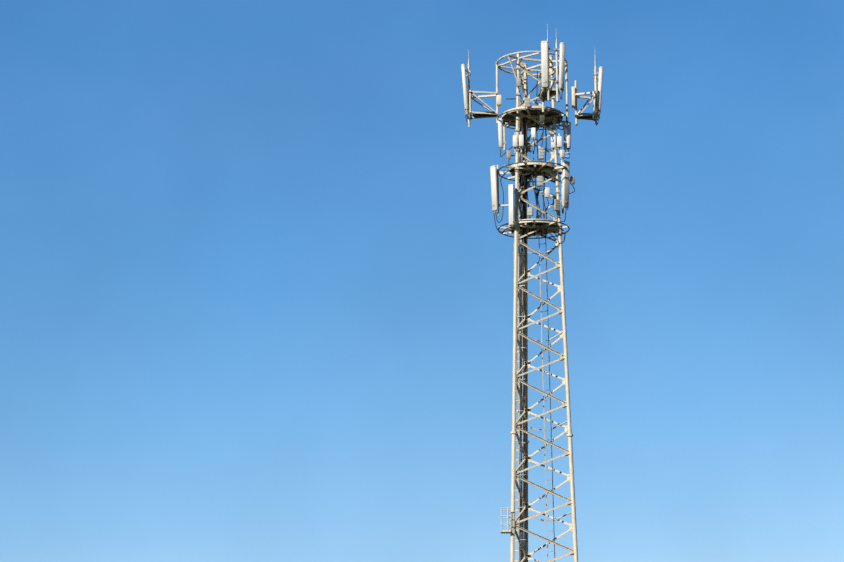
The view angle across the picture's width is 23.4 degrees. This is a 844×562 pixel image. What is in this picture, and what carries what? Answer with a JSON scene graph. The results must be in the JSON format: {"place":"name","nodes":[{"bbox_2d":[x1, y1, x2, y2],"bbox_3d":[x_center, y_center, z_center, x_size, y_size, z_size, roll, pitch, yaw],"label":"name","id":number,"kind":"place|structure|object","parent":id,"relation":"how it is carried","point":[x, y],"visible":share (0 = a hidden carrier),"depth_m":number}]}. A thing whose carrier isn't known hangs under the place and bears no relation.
{"place":"outdoors","nodes":[
{"label":"outdoors","id":0,"kind":"place"},
{"bbox_2d":[0,0,843,561],"label":"sky","id":1,"kind":"structure","parent":0,"point":[257,269]},
{"bbox_2d":[510,53,577,561],"bbox_3d":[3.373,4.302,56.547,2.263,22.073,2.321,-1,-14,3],"label":"lattice tower","id":2,"kind":"structure","parent":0,"point":[565,404],"depth_m":56.78},
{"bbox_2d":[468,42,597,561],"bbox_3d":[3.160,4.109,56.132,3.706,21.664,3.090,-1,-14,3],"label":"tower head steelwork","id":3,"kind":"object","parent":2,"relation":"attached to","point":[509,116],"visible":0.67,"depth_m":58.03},
{"bbox_2d":[461,24,602,226],"bbox_3d":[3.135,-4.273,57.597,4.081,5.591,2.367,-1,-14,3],"label":"antennas","id":4,"kind":"object","parent":3,"relation":"attached to","point":[545,81],"visible":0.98,"depth_m":57.82},
{"label":"ground","id":5,"kind":"structure","parent":0,"visible":0},
{"bbox_2d":[465,71,600,561],"bbox_3d":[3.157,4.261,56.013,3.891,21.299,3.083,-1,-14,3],"label":"cables","id":6,"kind":"object","parent":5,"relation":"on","point":[523,439],"visible":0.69,"depth_m":57.70}
]}

